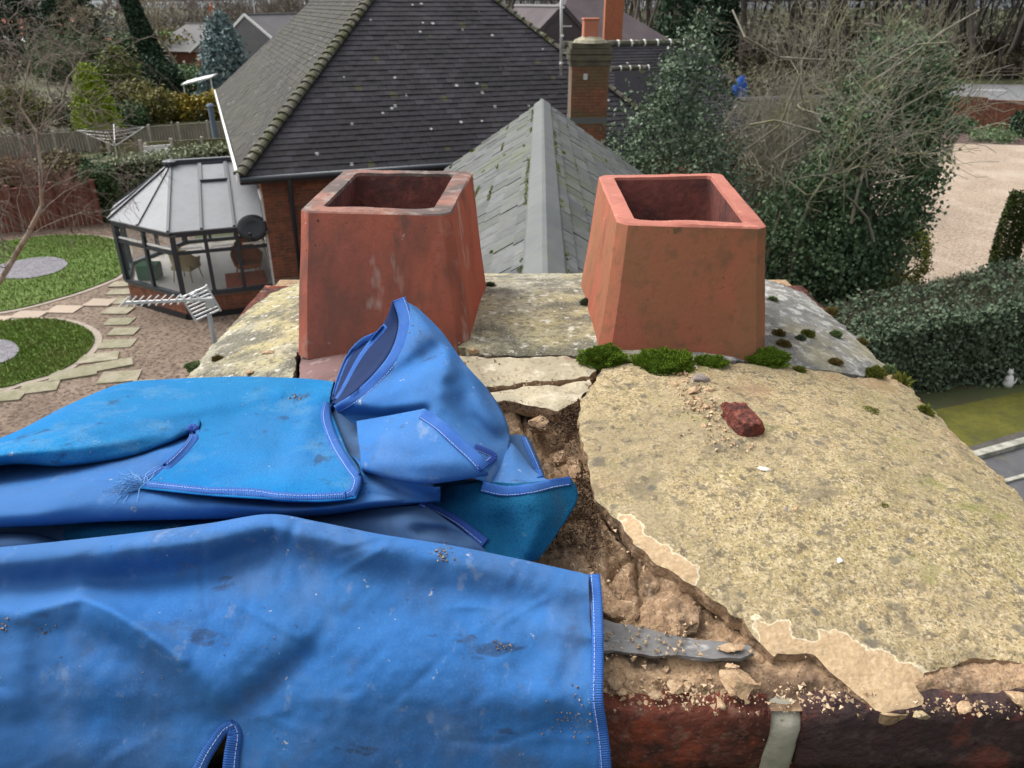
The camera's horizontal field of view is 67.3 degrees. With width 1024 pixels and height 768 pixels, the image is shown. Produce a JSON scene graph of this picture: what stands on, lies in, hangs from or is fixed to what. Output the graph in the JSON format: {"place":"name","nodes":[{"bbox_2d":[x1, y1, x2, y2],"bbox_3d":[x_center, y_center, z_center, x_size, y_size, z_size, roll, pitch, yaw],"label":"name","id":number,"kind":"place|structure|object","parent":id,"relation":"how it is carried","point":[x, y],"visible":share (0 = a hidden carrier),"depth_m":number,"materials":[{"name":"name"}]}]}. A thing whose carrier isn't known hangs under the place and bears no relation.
{"place":"outdoors","nodes":[
{"label":"outdoors","id":0,"kind":"place"},
{"bbox_2d":[0,316,93,387],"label":"lawn","id":1,"kind":"structure","parent":0,"point":[39,376],"depth_m":17.20,"materials":[{"name":"green plant"}]},
{"bbox_2d":[0,339,18,361],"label":"slate chippings","id":2,"kind":"object","parent":1,"relation":"on","point":[8,349],"visible":1,"depth_m":17.10,"materials":[{"name":"grey gravel"}]},
{"bbox_2d":[0,317,101,389],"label":"lawn edging","id":3,"kind":"object","parent":1,"relation":"on","point":[97,338],"visible":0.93,"depth_m":17.36,"materials":[{"name":"concrete"}]},
{"bbox_2d":[0,233,121,311],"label":"lawn","id":4,"kind":"structure","parent":0,"point":[19,305],"depth_m":22.25,"materials":[{"name":"green plant"}]},
{"bbox_2d":[0,257,67,278],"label":"slate chippings","id":5,"kind":"object","parent":4,"relation":"on","point":[35,267],"visible":0.93,"depth_m":22.45,"materials":[{"name":"grey gravel"}]},
{"bbox_2d":[0,234,132,313],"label":"lawn edging","id":6,"kind":"object","parent":4,"relation":"on","point":[120,276],"visible":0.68,"depth_m":20.57,"materials":[{"name":"concrete"}]},
{"bbox_2d":[0,281,155,401],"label":"garden path","id":7,"kind":"structure","parent":0,"point":[104,361],"depth_m":16.82,"materials":[{"name":"stone"}]},
{"bbox_2d":[0,223,240,437],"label":"garden gravel","id":8,"kind":"structure","parent":0,"point":[165,346],"depth_m":17.76,"materials":[{"name":"beige gravel"}]},
{"bbox_2d":[0,147,51,228],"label":"red twigged shrub","id":9,"kind":"object","parent":8,"relation":"on","point":[21,180],"visible":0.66,"depth_m":24.41,"materials":[{"name":"red plant"}]},
{"bbox_2d":[0,179,103,232],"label":"fence","id":10,"kind":"object","parent":8,"relation":"on","point":[56,210],"visible":0.77,"depth_m":26.32,"materials":[{"name":"brown wood"}]},
{"bbox_2d":[25,164,89,232],"bbox_3d":[-15.097,-6.225,25.718,2.094,2.287,2.522,0,26,0],"label":"red twigged shrub","id":11,"kind":"object","parent":8,"relation":"on","point":[62,179],"visible":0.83,"depth_m":25.69,"materials":[{"name":"red plant"}]},
{"bbox_2d":[107,156,272,319],"bbox_3d":[-8.507,-4.215,20.388,3.701,3.420,5.224,-9,28,-18],"label":"conservatory","id":12,"kind":"object","parent":8,"relation":"on","point":[208,196],"visible":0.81,"depth_m":19.08,"materials":[{"name":"glass"}]},
{"bbox_2d":[135,261,162,280],"bbox_3d":[-9.374,-2.929,19.890,0.500,0.400,0.450,0,26,0],"label":"armchair","id":13,"kind":"object","parent":12,"relation":"in","point":[141,269],"visible":0.92,"depth_m":19.73,"materials":[{"name":"green fabric"}]},
{"bbox_2d":[168,246,202,282],"bbox_3d":[-8.364,-3.123,19.650,0.800,0.966,0.577,5,27,9],"label":"armchair","id":14,"kind":"object","parent":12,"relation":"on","point":[189,263],"visible":0.79,"depth_m":19.47,"materials":[{"name":"beige fabric"}]},
{"bbox_2d":[225,270,267,287],"bbox_3d":[-6.888,-2.732,19.925,1.000,0.015,1.150,-9,28,-18],"label":"rug","id":15,"kind":"object","parent":12,"relation":"on","point":[251,278],"visible":1,"depth_m":19.83,"materials":[{"name":"brown fabric"}]},
{"bbox_2d":[230,238,262,277],"bbox_3d":[-6.819,-3.209,19.779,0.800,0.966,0.577,-17,31,-30],"label":"armchair","id":16,"kind":"object","parent":15,"relation":"on","point":[252,258],"visible":0.82,"depth_m":19.84,"materials":[{"name":"orange wood"}]},
{"bbox_2d":[106,137,229,158],"bbox_3d":[-16.090,-11.025,36.559,5.563,1.240,0.167,-9,28,-18],"label":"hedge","id":17,"kind":"object","parent":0,"point":[172,142],"visible":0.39,"depth_m":36.18,"materials":[{"name":"plant"}]},
{"bbox_2d":[213,12,298,75],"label":"tiled house","id":18,"kind":"structure","parent":0,"point":[256,31],"depth_m":62.28,"materials":[{"name":"beige"}]},
{"bbox_2d":[0,9,1023,409],"bbox_3d":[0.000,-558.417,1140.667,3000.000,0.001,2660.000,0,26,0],"label":"ground","id":19,"kind":"structure","parent":0,"point":[952,397],"depth_m":44.06,"materials":[{"name":"green plant"}]},
{"bbox_2d":[0,153,38,207],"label":"brown shrub","id":20,"kind":"object","parent":19,"relation":"on","point":[9,184],"visible":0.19,"depth_m":28.52,"materials":[{"name":"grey plant"}]},
{"bbox_2d":[0,0,41,70],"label":"bare tree","id":21,"kind":"object","parent":19,"relation":"on","point":[22,13],"visible":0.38,"depth_m":85.92,"materials":[{"name":"green plant"}]},
{"bbox_2d":[0,82,53,133],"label":"shrub","id":22,"kind":"object","parent":19,"relation":"on","point":[27,98],"visible":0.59,"depth_m":45.01,"materials":[{"name":"green plant"}]},
{"bbox_2d":[9,6,80,111],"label":"bare tree","id":23,"kind":"object","parent":19,"relation":"on","point":[42,51],"visible":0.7,"depth_m":51.98,"materials":[{"name":"brown plant"}]},
{"bbox_2d":[27,145,90,202],"bbox_3d":[-17.609,-8.291,30.254,3.312,2.118,2.675,0,26,0],"label":"brown shrub","id":24,"kind":"object","parent":19,"relation":"on","point":[72,161],"visible":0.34,"depth_m":29.77,"materials":[{"name":"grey plant"}]},
{"bbox_2d":[17,24,125,83],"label":"evergreen bush","id":25,"kind":"object","parent":19,"relation":"on","point":[78,43],"visible":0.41,"depth_m":72.81,"materials":[{"name":"green plant"}]},
{"bbox_2d":[29,0,114,77],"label":"bare tree","id":26,"kind":"object","parent":19,"relation":"on","point":[47,8],"visible":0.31,"depth_m":78.18,"materials":[{"name":"green plant"}]},
{"bbox_2d":[42,0,128,61],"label":"bare tree","id":27,"kind":"object","parent":19,"relation":"on","point":[78,14],"visible":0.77,"depth_m":72.68,"materials":[{"name":"grey plant"}]},
{"bbox_2d":[35,4,138,113],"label":"bare tree","id":28,"kind":"object","parent":19,"relation":"on","point":[67,79],"visible":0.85,"depth_m":51.69,"materials":[{"name":"brown plant"}]},
{"bbox_2d":[0,0,182,284],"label":"birch tree","id":29,"kind":"object","parent":19,"relation":"on","point":[18,250],"visible":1,"depth_m":13.62,"materials":[{"name":"brown plant"}]},
{"bbox_2d":[68,60,128,134],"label":"golden conifer","id":30,"kind":"object","parent":19,"relation":"on","point":[105,105],"visible":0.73,"depth_m":44.94,"materials":[{"name":"green plant"}]},
{"bbox_2d":[0,27,197,88],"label":"garden undergrowth","id":31,"kind":"object","parent":19,"relation":"on","point":[22,74],"visible":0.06,"depth_m":78.60,"materials":[{"name":"green plant"}]},
{"bbox_2d":[77,161,123,222],"bbox_3d":[-14.552,-6.806,27.242,1.481,2.084,1.468,-17,31,-30],"label":"ivy hedge","id":32,"kind":"object","parent":19,"relation":"on","point":[104,181],"visible":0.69,"depth_m":26.90,"materials":[{"name":"green plant"}]},
{"bbox_2d":[0,78,219,129],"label":"garden undergrowth","id":33,"kind":"object","parent":19,"relation":"on","point":[59,101],"visible":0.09,"depth_m":50.29,"materials":[{"name":"green plant"}]},
{"bbox_2d":[0,120,225,158],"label":"fence","id":34,"kind":"object","parent":19,"relation":"on","point":[150,135],"visible":0.55,"depth_m":40.17,"materials":[{"name":"wood"}]},
{"bbox_2d":[97,130,134,155],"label":"brown shrub","id":35,"kind":"object","parent":19,"relation":"on","point":[122,135],"visible":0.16,"depth_m":36.60,"materials":[{"name":"grey plant"}]},
{"bbox_2d":[104,29,138,63],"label":"dark bush","id":36,"kind":"object","parent":19,"relation":"on","point":[127,42],"visible":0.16,"depth_m":87.55,"materials":[{"name":"green plant"}]},
{"bbox_2d":[94,39,149,103],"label":"loose conifer","id":37,"kind":"object","parent":19,"relation":"on","point":[112,70],"visible":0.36,"depth_m":54.24,"materials":[{"name":"green plant"}]},
{"bbox_2d":[112,98,151,127],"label":"green shrub","id":38,"kind":"object","parent":19,"relation":"on","point":[142,119],"visible":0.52,"depth_m":47.36,"materials":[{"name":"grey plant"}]},
{"bbox_2d":[110,78,160,102],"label":"olive shrub","id":39,"kind":"object","parent":19,"relation":"on","point":[139,86],"visible":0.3,"depth_m":52.34,"materials":[{"name":"green plant"}]},
{"bbox_2d":[118,0,168,64],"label":"ivy trunked tree","id":40,"kind":"object","parent":19,"relation":"on","point":[138,23],"visible":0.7,"depth_m":65.01,"materials":[{"name":"green plant"}]},
{"bbox_2d":[26,6,260,35],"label":"distant shrubbery","id":41,"kind":"object","parent":19,"relation":"on","point":[105,20],"visible":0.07,"depth_m":177.75,"materials":[{"name":"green plant"}]},
{"bbox_2d":[107,0,190,64],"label":"bare tree","id":42,"kind":"object","parent":19,"relation":"on","point":[152,7],"visible":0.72,"depth_m":75.19,"materials":[{"name":"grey plant"}]},
{"bbox_2d":[123,83,181,123],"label":"olive shrub","id":43,"kind":"object","parent":19,"relation":"on","point":[161,114],"visible":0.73,"depth_m":49.38,"materials":[{"name":"green plant"}]},
{"bbox_2d":[3,0,304,19],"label":"distant trees","id":44,"kind":"object","parent":19,"relation":"on","point":[106,5],"visible":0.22,"depth_m":208.02,"materials":[{"name":"plant"}]},
{"bbox_2d":[86,139,229,199],"bbox_3d":[-13.256,-8.089,29.744,1.786,2.168,5.364,23,35,39],"label":"variegated hedge","id":45,"kind":"object","parent":19,"relation":"on","point":[207,149],"visible":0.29,"depth_m":28.70,"materials":[{"name":"green plant"}]},
{"bbox_2d":[129,53,188,93],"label":"dark shrub","id":46,"kind":"object","parent":19,"relation":"on","point":[171,73],"visible":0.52,"depth_m":61.67,"materials":[{"name":"green plant"}]},
{"bbox_2d":[135,19,200,64],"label":"olive tree","id":47,"kind":"object","parent":19,"relation":"on","point":[167,33],"visible":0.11,"depth_m":82.30,"materials":[{"name":"green plant"}]},
{"bbox_2d":[164,91,204,120],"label":"golden shrub","id":48,"kind":"object","parent":19,"relation":"on","point":[188,106],"visible":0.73,"depth_m":50.30,"materials":[{"name":"yellow plant"}]},
{"bbox_2d":[159,2,216,67],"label":"grey roofed bungalow","id":49,"kind":"object","parent":19,"relation":"on","point":[182,53],"visible":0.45,"depth_m":82.15,"materials":[{"name":"white paint"}]},
{"bbox_2d":[164,61,221,96],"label":"pale shrub","id":50,"kind":"object","parent":19,"relation":"on","point":[189,72],"visible":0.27,"depth_m":63.89,"materials":[{"name":"green plant"}]},
{"bbox_2d":[195,88,220,119],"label":"golden shrub","id":51,"kind":"object","parent":19,"relation":"on","point":[204,100],"visible":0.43,"depth_m":50.48,"materials":[{"name":"yellow plant"}]},
{"bbox_2d":[206,103,217,142],"bbox_3d":[-14.586,-12.366,37.730,0.380,2.600,0.400,0,26,0],"label":"stove flue","id":52,"kind":"object","parent":19,"relation":"on","point":[212,120],"visible":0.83,"depth_m":37.41,"materials":[{"name":"grey metal"}]},
{"bbox_2d":[190,3,249,95],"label":"blue spruce","id":53,"kind":"object","parent":19,"relation":"on","point":[221,43],"visible":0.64,"depth_m":57.41,"materials":[{"name":"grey plant"}]},
{"bbox_2d":[117,0,642,31],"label":"distant thicket","id":54,"kind":"object","parent":19,"relation":"on","point":[286,5],"visible":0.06,"depth_m":125.37,"materials":[{"name":"plant"}]},
{"bbox_2d":[214,0,744,285],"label":"house","id":55,"kind":"structure","parent":19,"relation":"on","point":[314,98],"depth_m":19.59,"materials":[{"name":"tile"}]},
{"bbox_2d":[237,214,268,241],"bbox_3d":[-6.107,-3.678,18.255,0.612,0.605,0.656,-22,34,-36],"label":"satellite dish","id":56,"kind":"object","parent":55,"relation":"attached to","point":[252,227],"visible":1,"depth_m":18.36,"materials":[{"name":"black plastic"}]},
{"bbox_2d":[258,189,274,285],"bbox_3d":[-6.055,-3.560,18.979,0.065,2.300,0.900,-9,28,-18],"label":"drainpipe","id":57,"kind":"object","parent":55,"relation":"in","point":[260,197],"depth_m":18.70,"materials":[{"name":"white paint"}]},
{"bbox_2d":[559,0,571,74],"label":"aerial mast","id":58,"kind":"object","parent":55,"relation":"attached to","point":[561,31],"visible":0.96,"depth_m":18.73,"materials":[{"name":"metal"}]},
{"bbox_2d":[444,99,643,273],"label":"slate roofed building","id":59,"kind":"structure","parent":19,"relation":"on","point":[535,196],"depth_m":8.41,"materials":[{"name":"grey stone"}]},
{"bbox_2d":[185,273,1023,767],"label":"chimney stack","id":60,"kind":"object","parent":59,"relation":"on","point":[939,489],"visible":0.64,"depth_m":0.79,"materials":[{"name":"brick"}]},
{"bbox_2d":[119,284,221,343],"bbox_3d":[-2.887,-0.476,6.569,0.802,0.692,0.141,-7,27,-14],"label":"tv aerial","id":61,"kind":"object","parent":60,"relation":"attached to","point":[211,302],"visible":0.97,"depth_m":6.53,"materials":[{"name":"silver metal"}]},
{"bbox_2d":[0,297,610,767],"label":"tarpaulin","id":62,"kind":"object","parent":60,"relation":"on","point":[322,515],"visible":1,"depth_m":0.65,"materials":[{"name":"blue plastic"}]},
{"bbox_2d":[0,324,590,765],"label":"dirt specks","id":63,"kind":"object","parent":62,"relation":"on","point":[432,588],"visible":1,"depth_m":0.62,"materials":[{"name":"brown soil"}]},
{"bbox_2d":[299,170,485,358],"bbox_3d":[-0.187,-0.193,1.268,0.285,0.249,0.352,0,26,0],"label":"chimney pot","id":64,"kind":"object","parent":60,"relation":"on","point":[375,244],"visible":0.93,"depth_m":1.12,"materials":[{"name":"ceramic"}]},
{"bbox_2d":[576,342,629,369],"bbox_3d":[0.128,-0.043,1.083,0.083,0.032,0.063,0,26,0],"label":"moss clump","id":65,"kind":"object","parent":60,"relation":"on","point":[601,356],"visible":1,"depth_m":1.07,"materials":[{"name":"green plant"}]},
{"bbox_2d":[628,346,695,375],"bbox_3d":[0.209,-0.035,1.066,0.092,0.032,0.083,0,26,0],"label":"moss clump","id":66,"kind":"object","parent":60,"relation":"on","point":[666,360],"visible":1,"depth_m":1.05,"materials":[{"name":"green plant"}]},
{"bbox_2d":[581,173,765,363],"bbox_3d":[0.253,-0.185,1.264,0.262,0.241,0.401,0,26,0],"label":"chimney pot","id":67,"kind":"object","parent":60,"relation":"on","point":[674,261],"visible":0.91,"depth_m":1.10,"materials":[{"name":"ceramic"}]},
{"bbox_2d":[667,679,682,693],"bbox_3d":[0.138,0.258,0.655,0.014,0.009,0.016,9,28,17],"label":"mortar lump","id":68,"kind":"object","parent":60,"relation":"on","point":[673,685],"visible":1,"depth_m":0.65,"materials":[{"name":"beige concrete"}]},
{"bbox_2d":[693,353,730,368],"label":"moss clump","id":69,"kind":"object","parent":60,"relation":"on","point":[717,361],"visible":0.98,"depth_m":1.08,"materials":[{"name":"green plant"}]},
{"bbox_2d":[719,668,757,699],"bbox_3d":[0.194,0.254,0.656,0.029,0.016,0.033,-8,27,-15],"label":"mortar lump","id":70,"kind":"object","parent":60,"relation":"on","point":[740,683],"visible":0.98,"depth_m":0.65,"materials":[{"name":"beige concrete"}]},
{"bbox_2d":[459,339,1023,739],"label":"mortar crumbs","id":71,"kind":"object","parent":60,"relation":"on","point":[784,697],"visible":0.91,"depth_m":0.66,"materials":[{"name":"beige concrete"}]},
{"bbox_2d":[721,402,764,436],"bbox_3d":[0.277,0.044,0.927,0.036,0.030,0.053,-7,32,-26],"label":"brick piece","id":72,"kind":"object","parent":60,"relation":"on","point":[743,419],"visible":1,"depth_m":0.92,"materials":[{"name":"red brick"}]},
{"bbox_2d":[744,346,791,369],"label":"moss clump","id":73,"kind":"object","parent":60,"relation":"on","point":[772,357],"visible":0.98,"depth_m":1.11,"materials":[{"name":"green plant"}]},
{"bbox_2d":[864,364,887,378],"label":"moss clump","id":74,"kind":"object","parent":60,"relation":"on","point":[877,371],"visible":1,"depth_m":1.17,"materials":[{"name":"green plant"}]},
{"bbox_2d":[891,371,915,386],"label":"moss clump","id":75,"kind":"object","parent":60,"relation":"on","point":[903,379],"visible":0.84,"depth_m":1.18,"materials":[{"name":"green plant"}]},
{"bbox_2d":[1004,691,1023,706],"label":"mortar lump","id":76,"kind":"object","parent":60,"relation":"on","point":[1017,698],"visible":1,"depth_m":0.64,"materials":[{"name":"beige concrete"}]},
{"bbox_2d":[511,4,581,44],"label":"orange gabled house","id":77,"kind":"structure","parent":19,"relation":"on","point":[544,18],"depth_m":39.13,"materials":[{"name":"brick"}]},
{"bbox_2d":[602,0,623,39],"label":"brick chimney","id":78,"kind":"object","parent":19,"relation":"on","point":[613,19],"depth_m":44.84,"materials":[{"name":"orange brick"}]},
{"bbox_2d":[557,0,732,85],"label":"brown roofed house","id":79,"kind":"structure","parent":19,"relation":"on","point":[634,29],"depth_m":49.47,"materials":[{"name":"purple tile"}]},
{"bbox_2d":[649,0,696,38],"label":"woodland spruce","id":80,"kind":"object","parent":19,"relation":"on","point":[667,23],"visible":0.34,"depth_m":71.45,"materials":[{"name":"green plant"}]},
{"bbox_2d":[600,0,768,216],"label":"holly tree","id":81,"kind":"object","parent":19,"relation":"on","point":[689,154],"visible":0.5,"depth_m":16.05,"materials":[{"name":"green plant"}]},
{"bbox_2d":[679,0,732,72],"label":"woodland spruce","id":82,"kind":"object","parent":19,"relation":"on","point":[698,3],"visible":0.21,"depth_m":75.46,"materials":[{"name":"green plant"}]},
{"bbox_2d":[732,74,747,96],"bbox_3d":[10.017,-12.704,33.889,0.914,1.767,0.528,0,26,0],"label":"blue cover","id":83,"kind":"object","parent":19,"relation":"on","point":[741,80],"visible":0.4,"depth_m":33.55,"materials":[{"name":"blue plastic"}]},
{"bbox_2d":[697,78,842,227],"bbox_3d":[6.916,-5.016,20.102,4.387,5.672,4.201,0,26,0],"label":"twig thicket","id":84,"kind":"object","parent":19,"relation":"on","point":[758,147],"visible":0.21,"depth_m":19.23,"materials":[{"name":"plant"}]},
{"bbox_2d":[679,95,892,208],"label":"garage","id":85,"kind":"structure","parent":19,"relation":"on","point":[777,100],"depth_m":27.21,"materials":[{"name":"tile"}]},
{"bbox_2d":[714,57,962,101],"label":"roadside bushes","id":86,"kind":"object","parent":19,"relation":"on","point":[749,82],"visible":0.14,"depth_m":54.76,"materials":[{"name":"green plant"}]},
{"bbox_2d":[657,0,1023,306],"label":"ivy clad tree","id":87,"kind":"object","parent":19,"relation":"on","point":[844,251],"visible":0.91,"depth_m":17.07,"materials":[{"name":"green plant"}]},
{"bbox_2d":[717,49,1023,79],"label":"roadside bushes","id":88,"kind":"object","parent":19,"relation":"on","point":[1017,61],"visible":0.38,"depth_m":79.11,"materials":[{"name":"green plant"}]},
{"bbox_2d":[820,254,1023,393],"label":"clipped ivy hedge","id":89,"kind":"object","parent":19,"relation":"on","point":[963,329],"visible":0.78,"depth_m":15.29,"materials":[{"name":"green plant"}]},
{"bbox_2d":[860,144,1023,297],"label":"gravel drive","id":90,"kind":"structure","parent":19,"relation":"on","point":[964,237],"depth_m":29.50,"materials":[{"name":"beige gravel"}]},
{"bbox_2d":[896,132,1023,144],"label":"flower bed","id":91,"kind":"object","parent":19,"relation":"on","point":[966,137],"visible":0.25,"depth_m":43.38,"materials":[{"name":"brown plant"}]},
{"bbox_2d":[963,119,1023,144],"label":"ground cover shrub","id":92,"kind":"object","parent":91,"relation":"on","point":[1004,136],"visible":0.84,"depth_m":42.94,"materials":[{"name":"green plant"}]},
{"bbox_2d":[1006,110,1023,136],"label":"dark bush","id":93,"kind":"object","parent":91,"relation":"on","point":[1016,118],"visible":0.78,"depth_m":44.17,"materials":[{"name":"green plant"}]},
{"bbox_2d":[900,96,1023,130],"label":"garden wall","id":94,"kind":"structure","parent":19,"relation":"on","point":[990,114],"depth_m":46.70,"materials":[{"name":"brick"}]},
{"bbox_2d":[933,391,1023,446],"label":"moss lawn","id":95,"kind":"structure","parent":19,"relation":"on","point":[975,423],"depth_m":14.43,"materials":[{"name":"green plant"}]},
{"bbox_2d":[974,437,1023,501],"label":"flat roof extension","id":96,"kind":"object","parent":19,"relation":"on","point":[1004,459],"depth_m":8.81,"materials":[{"name":"grey fabric"}]},
{"bbox_2d":[987,188,1023,271],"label":"cypress column","id":97,"kind":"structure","parent":19,"relation":"on","point":[1014,213],"depth_m":19.80,"materials":[{"name":"green plant"}]},
{"bbox_2d":[12,0,1023,8],"bbox_3d":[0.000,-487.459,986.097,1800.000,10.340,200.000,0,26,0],"label":"hills","id":98,"kind":"structure","parent":0,"point":[304,3],"depth_m":917.60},
{"bbox_2d":[731,35,1023,78],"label":"woodland floor","id":99,"kind":"structure","parent":0,"point":[859,74],"depth_m":85.20,"materials":[{"name":"brown soil"}]},
{"bbox_2d":[703,0,743,73],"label":"woodland spruce","id":100,"kind":"object","parent":99,"relation":"on","point":[729,6],"visible":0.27,"depth_m":80.91,"materials":[{"name":"green plant"}]},
{"bbox_2d":[554,0,1023,76],"bbox_3d":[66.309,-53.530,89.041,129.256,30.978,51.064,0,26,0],"label":"bare woodland","id":101,"kind":"object","parent":99,"relation":"on","point":[973,29],"visible":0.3,"depth_m":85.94,"materials":[{"name":"brown plant"}]},
{"bbox_2d":[724,28,1023,71],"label":"undergrowth","id":102,"kind":"object","parent":99,"relation":"on","point":[1019,50],"visible":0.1,"depth_m":89.66,"materials":[{"name":"brown plant"}]},
{"bbox_2d":[754,82,1023,100],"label":"road","id":103,"kind":"structure","parent":0,"point":[1017,89],"depth_m":66.92,"materials":[{"name":"grey asphalt"}]},
{"bbox_2d":[878,223,937,293],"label":"topiary dome","id":104,"kind":"structure","parent":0,"point":[927,246],"depth_m":20.16,"materials":[{"name":"green plant"}]},
{"bbox_2d":[969,431,1023,450],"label":"patio","id":105,"kind":"structure","parent":0,"point":[999,440],"depth_m":13.67,"materials":[{"name":"grey concrete"}]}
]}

